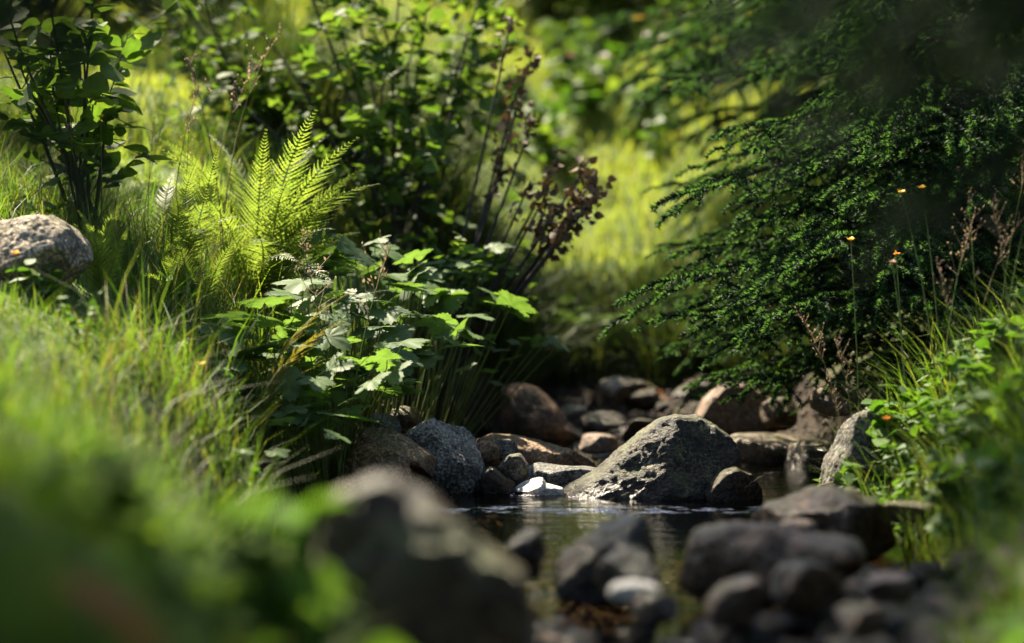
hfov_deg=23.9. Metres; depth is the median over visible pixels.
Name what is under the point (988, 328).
herb
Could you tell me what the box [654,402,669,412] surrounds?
cobble
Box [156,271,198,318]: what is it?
herb
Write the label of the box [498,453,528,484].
rock
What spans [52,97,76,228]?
seeding grass
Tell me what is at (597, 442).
rock
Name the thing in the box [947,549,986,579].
cobble
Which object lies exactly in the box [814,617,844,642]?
cobble
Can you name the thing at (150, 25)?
meadow plant
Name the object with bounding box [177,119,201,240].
seeding grass
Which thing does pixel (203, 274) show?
herb
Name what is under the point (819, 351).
seeding grass
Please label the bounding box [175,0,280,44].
bush
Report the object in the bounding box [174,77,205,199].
seeding grass
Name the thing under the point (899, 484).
herb
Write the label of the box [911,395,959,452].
herb
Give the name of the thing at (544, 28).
meadow plant
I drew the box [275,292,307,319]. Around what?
herb
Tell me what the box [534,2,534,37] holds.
meadow flower
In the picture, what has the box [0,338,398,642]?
grass
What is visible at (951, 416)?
herb
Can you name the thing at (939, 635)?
cobble
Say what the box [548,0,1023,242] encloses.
spruce tree
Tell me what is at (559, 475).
rock
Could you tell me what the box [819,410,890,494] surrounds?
rock
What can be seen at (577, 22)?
meadow plant
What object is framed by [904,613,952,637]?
cobble
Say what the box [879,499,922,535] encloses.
herb
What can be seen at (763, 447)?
rock
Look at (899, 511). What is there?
rock
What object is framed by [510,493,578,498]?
foam
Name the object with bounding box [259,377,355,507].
broadleaf herb
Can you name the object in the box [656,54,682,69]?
meadow plant
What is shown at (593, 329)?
herb
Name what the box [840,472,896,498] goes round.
herb
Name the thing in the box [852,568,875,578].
cobble
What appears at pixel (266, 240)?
fern
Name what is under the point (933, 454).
herb
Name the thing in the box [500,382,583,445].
rock
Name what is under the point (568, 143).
meadow plant
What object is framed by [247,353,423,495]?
broadleaf herb
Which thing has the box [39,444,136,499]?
herb
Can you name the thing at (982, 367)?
herb
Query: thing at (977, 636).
cobble
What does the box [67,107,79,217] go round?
seeding grass
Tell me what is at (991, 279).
seeding grass
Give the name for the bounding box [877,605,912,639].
cobble
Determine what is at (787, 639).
cobble
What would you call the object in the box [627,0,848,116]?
spruce tree
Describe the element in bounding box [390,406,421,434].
rock
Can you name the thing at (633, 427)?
cobble
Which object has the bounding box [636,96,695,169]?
meadow plant
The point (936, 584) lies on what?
cobble
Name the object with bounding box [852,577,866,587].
cobble
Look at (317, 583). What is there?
herb
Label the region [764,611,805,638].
cobble
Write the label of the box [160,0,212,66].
meadow plant
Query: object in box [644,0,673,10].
meadow plant
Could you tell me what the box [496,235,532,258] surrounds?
herb
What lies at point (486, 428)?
cobble
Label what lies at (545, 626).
cobble
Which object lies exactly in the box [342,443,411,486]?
rock
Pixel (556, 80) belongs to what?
meadow plant
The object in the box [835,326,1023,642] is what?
grass
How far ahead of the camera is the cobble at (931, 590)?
4.17 m
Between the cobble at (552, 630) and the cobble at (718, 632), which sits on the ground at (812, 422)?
the cobble at (718, 632)
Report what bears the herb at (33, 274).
on the ground at (812, 422)
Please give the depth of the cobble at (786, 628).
3.81 m
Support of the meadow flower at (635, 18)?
on the ground at (812, 422)
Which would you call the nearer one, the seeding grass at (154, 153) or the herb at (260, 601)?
the herb at (260, 601)
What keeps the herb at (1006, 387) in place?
on the ground at (812, 422)
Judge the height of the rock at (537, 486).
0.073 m
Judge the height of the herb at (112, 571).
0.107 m
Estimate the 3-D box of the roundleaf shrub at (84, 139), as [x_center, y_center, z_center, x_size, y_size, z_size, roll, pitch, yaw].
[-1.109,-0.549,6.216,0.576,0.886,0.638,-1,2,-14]
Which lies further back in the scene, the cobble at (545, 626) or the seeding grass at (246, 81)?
the seeding grass at (246, 81)
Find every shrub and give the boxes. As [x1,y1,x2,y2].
[0,0,177,240]
[120,0,313,153]
[205,0,525,282]
[370,0,545,193]
[391,231,549,349]
[418,15,616,420]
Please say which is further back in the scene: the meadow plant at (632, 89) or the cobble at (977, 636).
the meadow plant at (632, 89)
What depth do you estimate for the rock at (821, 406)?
6.66 m
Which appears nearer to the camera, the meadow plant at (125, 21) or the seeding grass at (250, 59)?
the seeding grass at (250, 59)
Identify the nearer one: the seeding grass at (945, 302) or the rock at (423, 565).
the rock at (423, 565)
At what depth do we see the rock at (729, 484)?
5.81 m
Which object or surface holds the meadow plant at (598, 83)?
on the ground at (812, 422)
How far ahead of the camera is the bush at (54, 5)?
9.83 m
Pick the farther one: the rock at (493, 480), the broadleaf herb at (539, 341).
the broadleaf herb at (539, 341)
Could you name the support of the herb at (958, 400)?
on the ground at (812, 422)
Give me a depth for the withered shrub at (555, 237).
6.99 m
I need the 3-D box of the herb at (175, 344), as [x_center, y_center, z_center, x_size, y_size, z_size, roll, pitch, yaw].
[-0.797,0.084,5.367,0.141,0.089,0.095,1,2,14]
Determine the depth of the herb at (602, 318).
8.95 m
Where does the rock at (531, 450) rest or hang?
in the water
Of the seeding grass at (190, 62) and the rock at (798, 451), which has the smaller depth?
the seeding grass at (190, 62)
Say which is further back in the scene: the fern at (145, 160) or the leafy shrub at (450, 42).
the leafy shrub at (450, 42)
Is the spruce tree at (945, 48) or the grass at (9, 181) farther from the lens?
the grass at (9, 181)
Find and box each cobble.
[474,416,492,436]
[538,623,564,630]
[539,627,566,634]
[540,631,565,641]
[554,629,585,640]
[564,625,578,629]
[590,453,611,459]
[613,624,645,634]
[620,418,652,441]
[624,388,656,409]
[632,622,659,631]
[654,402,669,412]
[657,637,697,642]
[670,379,710,402]
[683,374,717,384]
[691,618,717,631]
[691,631,716,637]
[716,629,726,640]
[720,626,741,640]
[741,624,778,642]
[752,618,784,637]
[756,611,770,618]
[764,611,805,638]
[776,617,803,638]
[777,636,798,642]
[798,635,815,642]
[803,608,836,636]
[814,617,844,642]
[825,634,893,642]
[833,586,859,604]
[844,578,861,590]
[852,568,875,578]
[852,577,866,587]
[854,589,869,602]
[862,596,884,603]
[863,563,883,571]
[874,603,908,615]
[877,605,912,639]
[881,593,935,603]
[892,626,906,642]
[898,570,938,588]
[900,631,932,642]
[902,561,951,579]
[904,602,941,617]
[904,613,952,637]
[918,587,968,596]
[919,582,967,593]
[921,595,961,609]
[934,622,980,642]
[935,591,970,604]
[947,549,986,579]
[954,600,994,628]
[973,617,1013,642]
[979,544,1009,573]
[986,546,1023,599]
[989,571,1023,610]
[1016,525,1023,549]
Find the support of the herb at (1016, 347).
on the ground at (812, 422)
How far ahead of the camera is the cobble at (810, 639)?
3.71 m
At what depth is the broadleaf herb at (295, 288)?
5.71 m
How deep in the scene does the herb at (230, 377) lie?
5.52 m
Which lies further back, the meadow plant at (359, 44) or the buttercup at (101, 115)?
the meadow plant at (359, 44)
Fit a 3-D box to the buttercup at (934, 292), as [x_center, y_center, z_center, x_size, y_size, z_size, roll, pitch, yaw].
[0.968,-0.044,5.600,0.063,0.548,0.019,0,2,0]
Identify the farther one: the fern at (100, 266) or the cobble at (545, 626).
the fern at (100, 266)
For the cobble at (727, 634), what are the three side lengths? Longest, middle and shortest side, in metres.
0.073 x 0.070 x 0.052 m
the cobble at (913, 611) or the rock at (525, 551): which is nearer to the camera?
the cobble at (913, 611)
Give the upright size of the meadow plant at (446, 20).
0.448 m
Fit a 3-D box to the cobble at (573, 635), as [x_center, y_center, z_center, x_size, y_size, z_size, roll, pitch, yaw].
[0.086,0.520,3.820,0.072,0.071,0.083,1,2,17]
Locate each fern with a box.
[32,569,163,642]
[73,203,126,302]
[109,118,180,187]
[134,138,258,244]
[135,226,240,324]
[146,145,235,267]
[156,109,376,305]
[255,290,353,437]
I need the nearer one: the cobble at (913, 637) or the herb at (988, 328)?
the cobble at (913, 637)
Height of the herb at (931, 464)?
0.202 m
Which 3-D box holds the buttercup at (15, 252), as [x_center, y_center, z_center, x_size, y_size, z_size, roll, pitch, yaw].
[-1.099,-0.093,5.348,0.019,0.132,0.019,-1,2,-18]
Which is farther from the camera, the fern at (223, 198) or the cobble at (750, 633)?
the fern at (223, 198)
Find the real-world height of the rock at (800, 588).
0.088 m
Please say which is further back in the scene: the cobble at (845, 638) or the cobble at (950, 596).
the cobble at (950, 596)
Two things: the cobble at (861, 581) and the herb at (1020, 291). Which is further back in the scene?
the herb at (1020, 291)
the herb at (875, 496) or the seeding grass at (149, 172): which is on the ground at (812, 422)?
the seeding grass at (149, 172)
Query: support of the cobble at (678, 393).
on the ground at (812, 422)
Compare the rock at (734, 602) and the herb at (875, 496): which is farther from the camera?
the herb at (875, 496)
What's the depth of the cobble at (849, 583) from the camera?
4.26 m
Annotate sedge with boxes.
[120,0,1022,397]
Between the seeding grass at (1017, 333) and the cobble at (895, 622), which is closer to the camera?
the cobble at (895, 622)
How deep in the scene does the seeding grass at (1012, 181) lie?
5.50 m
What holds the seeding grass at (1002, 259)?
on the ground at (812, 422)
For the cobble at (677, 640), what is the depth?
3.74 m
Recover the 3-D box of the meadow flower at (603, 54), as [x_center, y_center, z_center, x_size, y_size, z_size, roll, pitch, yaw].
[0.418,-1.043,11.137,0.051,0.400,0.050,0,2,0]
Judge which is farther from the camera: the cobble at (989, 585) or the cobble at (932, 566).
the cobble at (932, 566)
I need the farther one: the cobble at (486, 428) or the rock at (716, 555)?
the cobble at (486, 428)
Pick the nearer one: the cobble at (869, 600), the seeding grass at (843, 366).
the cobble at (869, 600)
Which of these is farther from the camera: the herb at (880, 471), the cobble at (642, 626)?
the herb at (880, 471)
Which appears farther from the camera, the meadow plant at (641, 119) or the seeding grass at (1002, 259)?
the meadow plant at (641, 119)
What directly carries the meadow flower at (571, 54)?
on the ground at (812, 422)
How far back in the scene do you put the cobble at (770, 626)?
3.78 m
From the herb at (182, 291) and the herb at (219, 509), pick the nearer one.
the herb at (219, 509)
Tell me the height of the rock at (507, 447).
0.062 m
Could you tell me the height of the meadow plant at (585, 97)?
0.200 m
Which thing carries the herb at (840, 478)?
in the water
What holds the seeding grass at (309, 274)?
on the ground at (812, 422)
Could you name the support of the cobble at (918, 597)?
on the ground at (812, 422)
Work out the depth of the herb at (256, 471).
5.07 m
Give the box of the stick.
[745,472,772,487]
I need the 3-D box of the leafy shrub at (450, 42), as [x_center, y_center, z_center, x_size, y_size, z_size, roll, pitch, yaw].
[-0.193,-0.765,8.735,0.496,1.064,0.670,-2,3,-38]
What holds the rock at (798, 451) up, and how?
on the ground at (812, 422)
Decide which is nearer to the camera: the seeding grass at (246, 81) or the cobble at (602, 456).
the seeding grass at (246, 81)
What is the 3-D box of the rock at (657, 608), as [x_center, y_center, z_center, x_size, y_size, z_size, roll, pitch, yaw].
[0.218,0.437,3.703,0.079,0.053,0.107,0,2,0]
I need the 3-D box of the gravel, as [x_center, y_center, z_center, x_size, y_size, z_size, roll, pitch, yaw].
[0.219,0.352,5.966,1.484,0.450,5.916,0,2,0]
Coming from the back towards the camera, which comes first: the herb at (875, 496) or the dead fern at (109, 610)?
the herb at (875, 496)
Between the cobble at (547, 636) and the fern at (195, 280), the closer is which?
the cobble at (547, 636)
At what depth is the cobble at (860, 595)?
4.17 m
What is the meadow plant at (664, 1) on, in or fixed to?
on the ground at (812, 422)
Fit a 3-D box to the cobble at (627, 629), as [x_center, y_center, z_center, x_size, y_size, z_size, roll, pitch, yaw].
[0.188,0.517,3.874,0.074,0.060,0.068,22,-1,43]
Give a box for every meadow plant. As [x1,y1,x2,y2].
[75,0,149,38]
[88,10,166,31]
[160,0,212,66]
[250,0,295,59]
[300,0,327,14]
[326,39,381,68]
[415,56,456,120]
[436,13,504,100]
[470,0,495,11]
[472,77,529,133]
[509,90,604,135]
[513,79,575,151]
[522,123,585,179]
[534,19,570,67]
[539,32,586,60]
[539,59,596,130]
[540,23,608,77]
[543,75,604,107]
[556,52,620,119]
[568,18,605,76]
[585,37,632,94]
[621,93,679,144]
[625,80,648,124]
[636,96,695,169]
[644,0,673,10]
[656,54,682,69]
[660,0,682,15]
[665,25,724,102]
[676,50,719,97]
[685,1,735,50]
[730,0,764,85]
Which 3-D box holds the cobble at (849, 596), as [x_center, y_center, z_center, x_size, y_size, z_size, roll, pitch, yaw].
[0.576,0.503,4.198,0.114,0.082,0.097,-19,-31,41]
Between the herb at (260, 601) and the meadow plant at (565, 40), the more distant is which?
the meadow plant at (565, 40)
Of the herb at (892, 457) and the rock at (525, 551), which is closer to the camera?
the rock at (525, 551)
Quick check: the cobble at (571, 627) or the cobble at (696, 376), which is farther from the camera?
the cobble at (696, 376)
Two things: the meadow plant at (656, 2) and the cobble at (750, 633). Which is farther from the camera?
the meadow plant at (656, 2)
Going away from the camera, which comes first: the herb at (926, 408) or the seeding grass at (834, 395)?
the herb at (926, 408)
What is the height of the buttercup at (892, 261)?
0.464 m
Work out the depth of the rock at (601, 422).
7.65 m
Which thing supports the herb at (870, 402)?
on the ground at (812, 422)
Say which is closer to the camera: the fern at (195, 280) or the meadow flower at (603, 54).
the fern at (195, 280)
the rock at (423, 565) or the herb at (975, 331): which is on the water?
the rock at (423, 565)
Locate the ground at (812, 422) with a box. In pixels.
[0,0,1023,642]
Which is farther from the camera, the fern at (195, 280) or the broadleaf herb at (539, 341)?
the broadleaf herb at (539, 341)
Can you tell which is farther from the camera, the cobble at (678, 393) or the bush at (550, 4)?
the bush at (550, 4)
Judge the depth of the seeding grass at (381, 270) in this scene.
5.73 m
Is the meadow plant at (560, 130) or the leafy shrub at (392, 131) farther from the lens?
the meadow plant at (560, 130)
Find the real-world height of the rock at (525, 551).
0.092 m
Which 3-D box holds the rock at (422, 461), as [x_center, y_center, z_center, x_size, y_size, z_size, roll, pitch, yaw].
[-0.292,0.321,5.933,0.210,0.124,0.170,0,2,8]
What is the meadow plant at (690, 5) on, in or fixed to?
on the ground at (812, 422)
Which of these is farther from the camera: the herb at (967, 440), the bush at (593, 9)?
the bush at (593, 9)
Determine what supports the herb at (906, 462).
on the ground at (812, 422)
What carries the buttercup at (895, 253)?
on the ground at (812, 422)
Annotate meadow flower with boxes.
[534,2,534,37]
[567,52,574,73]
[599,52,607,129]
[634,15,643,93]
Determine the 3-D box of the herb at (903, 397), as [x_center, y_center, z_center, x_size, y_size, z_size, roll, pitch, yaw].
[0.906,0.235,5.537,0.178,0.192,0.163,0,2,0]
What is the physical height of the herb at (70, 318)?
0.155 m
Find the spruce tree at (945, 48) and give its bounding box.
[695,0,1023,276]
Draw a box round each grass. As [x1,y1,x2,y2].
[0,70,445,547]
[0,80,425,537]
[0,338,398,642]
[14,166,34,209]
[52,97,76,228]
[64,120,87,238]
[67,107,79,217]
[139,122,158,240]
[141,104,166,236]
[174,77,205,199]
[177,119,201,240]
[179,47,227,299]
[205,55,261,253]
[220,23,279,262]
[294,226,343,485]
[341,233,390,486]
[784,255,1023,596]
[795,305,840,425]
[825,368,841,432]
[834,334,853,414]
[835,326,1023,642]
[933,256,956,402]
[938,221,971,436]
[958,187,985,336]
[973,215,1018,356]
[988,194,1012,368]
[997,165,1023,336]
[999,166,1023,374]
[1010,308,1023,377]
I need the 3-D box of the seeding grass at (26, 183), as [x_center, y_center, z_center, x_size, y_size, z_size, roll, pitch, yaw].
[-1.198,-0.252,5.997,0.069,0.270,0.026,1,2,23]
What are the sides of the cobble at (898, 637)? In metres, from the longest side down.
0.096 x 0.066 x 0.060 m
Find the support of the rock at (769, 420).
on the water
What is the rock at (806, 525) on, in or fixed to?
on the ground at (812, 422)
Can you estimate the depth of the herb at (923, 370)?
5.63 m
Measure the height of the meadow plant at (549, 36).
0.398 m
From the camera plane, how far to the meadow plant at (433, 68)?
10.40 m
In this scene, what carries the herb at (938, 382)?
on the ground at (812, 422)
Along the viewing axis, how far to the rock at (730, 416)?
7.31 m
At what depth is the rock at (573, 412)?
7.86 m
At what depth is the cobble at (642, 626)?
3.89 m
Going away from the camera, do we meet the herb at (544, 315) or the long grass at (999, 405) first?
the long grass at (999, 405)
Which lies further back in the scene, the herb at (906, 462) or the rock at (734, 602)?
the herb at (906, 462)
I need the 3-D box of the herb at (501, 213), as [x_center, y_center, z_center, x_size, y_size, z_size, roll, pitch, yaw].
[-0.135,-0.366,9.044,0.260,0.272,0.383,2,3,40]
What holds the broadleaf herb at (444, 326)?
on the ground at (812, 422)
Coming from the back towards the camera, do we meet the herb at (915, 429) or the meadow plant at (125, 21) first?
the meadow plant at (125, 21)
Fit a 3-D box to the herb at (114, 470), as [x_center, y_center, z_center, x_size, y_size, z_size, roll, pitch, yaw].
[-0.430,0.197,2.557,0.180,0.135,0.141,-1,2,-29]
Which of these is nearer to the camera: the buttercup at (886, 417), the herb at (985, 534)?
the herb at (985, 534)
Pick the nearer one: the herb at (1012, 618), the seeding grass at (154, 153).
the herb at (1012, 618)
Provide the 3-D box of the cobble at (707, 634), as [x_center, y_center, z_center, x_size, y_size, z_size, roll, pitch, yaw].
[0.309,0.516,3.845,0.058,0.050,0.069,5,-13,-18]
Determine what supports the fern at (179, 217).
on the ground at (812, 422)
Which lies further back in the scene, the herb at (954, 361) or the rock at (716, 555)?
the herb at (954, 361)
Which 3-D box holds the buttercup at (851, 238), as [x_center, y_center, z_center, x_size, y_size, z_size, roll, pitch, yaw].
[0.807,0.128,5.706,0.039,0.657,0.019,0,2,0]
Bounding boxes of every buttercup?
[11,250,18,299]
[97,114,103,233]
[848,236,859,411]
[883,415,893,499]
[889,259,906,410]
[894,250,904,403]
[898,189,935,377]
[925,216,941,389]
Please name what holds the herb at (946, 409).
on the ground at (812, 422)
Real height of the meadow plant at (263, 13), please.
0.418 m
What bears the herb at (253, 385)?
on the ground at (812, 422)
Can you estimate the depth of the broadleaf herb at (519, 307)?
6.71 m
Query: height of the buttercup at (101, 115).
0.404 m
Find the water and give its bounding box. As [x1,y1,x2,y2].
[260,445,973,642]
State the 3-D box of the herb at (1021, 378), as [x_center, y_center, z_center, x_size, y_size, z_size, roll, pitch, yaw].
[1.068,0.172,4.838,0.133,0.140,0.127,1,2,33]
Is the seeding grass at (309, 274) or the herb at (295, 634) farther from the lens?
the seeding grass at (309, 274)
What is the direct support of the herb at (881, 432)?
on the ground at (812, 422)
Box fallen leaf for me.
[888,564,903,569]
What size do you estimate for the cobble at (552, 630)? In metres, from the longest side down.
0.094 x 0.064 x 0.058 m
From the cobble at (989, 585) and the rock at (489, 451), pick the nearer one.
the cobble at (989, 585)
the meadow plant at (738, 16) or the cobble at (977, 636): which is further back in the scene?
the meadow plant at (738, 16)
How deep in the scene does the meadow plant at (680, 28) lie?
10.60 m
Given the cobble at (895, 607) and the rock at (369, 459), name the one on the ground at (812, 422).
the cobble at (895, 607)
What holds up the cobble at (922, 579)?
on the ground at (812, 422)
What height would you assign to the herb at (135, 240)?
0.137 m
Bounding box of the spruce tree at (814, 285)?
[597,0,1023,417]
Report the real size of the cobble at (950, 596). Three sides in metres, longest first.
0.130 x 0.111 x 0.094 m
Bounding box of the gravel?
[340,363,979,577]
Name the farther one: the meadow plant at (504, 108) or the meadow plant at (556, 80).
the meadow plant at (556, 80)
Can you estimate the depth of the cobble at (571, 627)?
3.91 m
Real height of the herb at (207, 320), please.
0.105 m
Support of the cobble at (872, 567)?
on the gravel
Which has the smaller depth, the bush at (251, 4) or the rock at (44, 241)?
the rock at (44, 241)
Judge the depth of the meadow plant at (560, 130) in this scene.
10.49 m
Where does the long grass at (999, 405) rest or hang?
on the ground at (812, 422)
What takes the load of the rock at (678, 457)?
on the ground at (812, 422)
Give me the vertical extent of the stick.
0.039 m
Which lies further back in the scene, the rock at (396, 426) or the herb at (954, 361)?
the rock at (396, 426)
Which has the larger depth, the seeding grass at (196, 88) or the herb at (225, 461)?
the seeding grass at (196, 88)
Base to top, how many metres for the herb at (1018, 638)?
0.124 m
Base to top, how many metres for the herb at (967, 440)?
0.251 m
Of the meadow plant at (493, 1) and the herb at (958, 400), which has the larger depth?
the meadow plant at (493, 1)
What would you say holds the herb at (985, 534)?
on the ground at (812, 422)
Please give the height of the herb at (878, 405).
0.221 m
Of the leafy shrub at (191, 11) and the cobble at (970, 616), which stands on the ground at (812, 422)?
the leafy shrub at (191, 11)
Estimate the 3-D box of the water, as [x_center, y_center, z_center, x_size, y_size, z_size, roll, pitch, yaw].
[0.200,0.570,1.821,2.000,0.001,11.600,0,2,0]
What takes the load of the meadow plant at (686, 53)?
on the ground at (812, 422)
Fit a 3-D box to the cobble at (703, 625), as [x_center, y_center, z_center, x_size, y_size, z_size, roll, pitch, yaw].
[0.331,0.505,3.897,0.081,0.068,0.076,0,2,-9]
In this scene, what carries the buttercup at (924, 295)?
on the ground at (812, 422)
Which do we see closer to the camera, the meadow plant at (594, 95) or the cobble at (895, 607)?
the cobble at (895, 607)
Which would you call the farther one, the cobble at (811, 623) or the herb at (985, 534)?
the herb at (985, 534)
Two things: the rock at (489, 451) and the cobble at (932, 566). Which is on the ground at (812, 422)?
the cobble at (932, 566)
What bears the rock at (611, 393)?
on the ground at (812, 422)
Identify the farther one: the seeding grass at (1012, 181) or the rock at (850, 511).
the seeding grass at (1012, 181)
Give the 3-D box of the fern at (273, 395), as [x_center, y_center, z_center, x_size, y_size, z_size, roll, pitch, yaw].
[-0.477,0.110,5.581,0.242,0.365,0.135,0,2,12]
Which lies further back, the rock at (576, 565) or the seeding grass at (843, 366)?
the seeding grass at (843, 366)
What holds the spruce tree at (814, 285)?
on the ground at (812, 422)
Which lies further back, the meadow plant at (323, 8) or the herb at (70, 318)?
the meadow plant at (323, 8)
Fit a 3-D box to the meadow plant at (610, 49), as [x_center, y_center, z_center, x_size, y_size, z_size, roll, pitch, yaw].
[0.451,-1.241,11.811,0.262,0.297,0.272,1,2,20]
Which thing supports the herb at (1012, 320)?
on the ground at (812, 422)
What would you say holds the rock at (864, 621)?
on the ground at (812, 422)
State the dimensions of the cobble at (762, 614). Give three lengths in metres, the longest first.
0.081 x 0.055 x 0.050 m
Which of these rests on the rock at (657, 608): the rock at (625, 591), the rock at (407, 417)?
the rock at (625, 591)
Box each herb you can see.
[5,259,70,309]
[22,445,179,550]
[36,549,155,639]
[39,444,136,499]
[55,286,108,347]
[97,478,181,552]
[113,532,241,624]
[116,233,149,265]
[147,339,188,354]
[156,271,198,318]
[173,578,311,642]
[177,485,320,617]
[182,310,227,342]
[187,259,218,303]
[194,362,233,421]
[196,278,330,448]
[197,444,253,484]
[202,493,351,632]
[205,378,268,411]
[219,463,261,493]
[230,561,364,642]
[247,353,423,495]
[256,288,428,490]
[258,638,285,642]
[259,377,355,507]
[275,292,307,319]
[284,624,400,642]
[301,234,444,428]
[366,287,494,420]
[399,241,537,425]
[448,334,570,435]
[488,188,527,241]
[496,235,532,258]
[525,307,566,334]
[547,310,627,347]
[559,294,609,344]
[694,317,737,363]
[826,456,885,496]
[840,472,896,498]
[858,467,890,483]
[861,399,902,423]
[865,397,915,475]
[870,486,919,525]
[871,403,941,485]
[872,384,939,441]
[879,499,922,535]
[880,442,940,499]
[888,439,917,481]
[889,477,943,500]
[901,400,953,467]
[905,378,943,416]
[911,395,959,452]
[911,446,979,546]
[912,344,963,395]
[919,392,961,458]
[928,458,965,538]
[935,318,1000,378]
[936,382,968,464]
[937,331,1023,387]
[938,407,1003,494]
[946,379,1014,476]
[950,363,1001,417]
[966,440,1023,541]
[974,319,1023,384]
[974,333,1023,375]
[980,609,1023,630]
[982,479,1023,539]
[989,376,1023,448]
[996,312,1023,366]
[1005,632,1023,642]
[1007,314,1023,329]
[1007,367,1023,388]
[1011,288,1023,315]
[1012,374,1023,398]
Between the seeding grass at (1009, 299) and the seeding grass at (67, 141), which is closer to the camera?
the seeding grass at (1009, 299)
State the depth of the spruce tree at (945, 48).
2.31 m
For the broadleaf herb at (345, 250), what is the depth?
6.36 m
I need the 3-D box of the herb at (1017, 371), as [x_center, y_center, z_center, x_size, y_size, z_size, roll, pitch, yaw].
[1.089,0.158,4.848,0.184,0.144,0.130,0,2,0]
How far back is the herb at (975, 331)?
5.51 m
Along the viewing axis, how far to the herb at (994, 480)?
4.33 m
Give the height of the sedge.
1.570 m
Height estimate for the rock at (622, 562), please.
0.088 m
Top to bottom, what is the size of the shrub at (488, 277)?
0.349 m
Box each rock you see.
[0,214,93,289]
[312,474,540,642]
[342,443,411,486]
[350,427,436,476]
[362,413,400,432]
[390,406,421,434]
[404,418,485,493]
[476,433,594,469]
[477,440,499,467]
[479,466,515,493]
[495,439,517,461]
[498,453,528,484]
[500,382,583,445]
[504,528,546,579]
[516,477,563,494]
[525,462,595,486]
[554,513,656,604]
[560,403,589,424]
[563,414,740,499]
[579,433,617,450]
[580,411,627,433]
[590,376,660,409]
[595,545,660,598]
[608,580,659,603]
[629,591,678,626]
[678,521,865,609]
[696,383,777,432]
[704,467,762,500]
[704,575,764,629]
[730,432,800,462]
[750,486,896,560]
[758,397,797,431]
[769,558,845,617]
[779,518,815,532]
[784,439,832,468]
[809,386,859,416]
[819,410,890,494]
[835,603,887,639]
[863,572,914,601]
[882,500,938,523]
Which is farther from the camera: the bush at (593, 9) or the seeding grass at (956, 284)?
the bush at (593, 9)
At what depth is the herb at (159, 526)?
2.70 m
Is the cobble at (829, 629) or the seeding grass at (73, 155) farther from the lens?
the seeding grass at (73, 155)
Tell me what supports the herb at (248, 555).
on the ground at (812, 422)
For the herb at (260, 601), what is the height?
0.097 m
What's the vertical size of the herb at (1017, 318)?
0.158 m
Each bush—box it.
[22,0,119,27]
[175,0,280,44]
[497,0,574,28]
[555,0,667,45]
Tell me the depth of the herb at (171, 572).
2.34 m
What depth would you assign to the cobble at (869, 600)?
4.14 m
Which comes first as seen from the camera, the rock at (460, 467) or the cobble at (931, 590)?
the cobble at (931, 590)
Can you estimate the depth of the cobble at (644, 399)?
8.03 m
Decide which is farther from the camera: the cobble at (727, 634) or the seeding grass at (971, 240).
the seeding grass at (971, 240)
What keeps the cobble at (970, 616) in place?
in the water

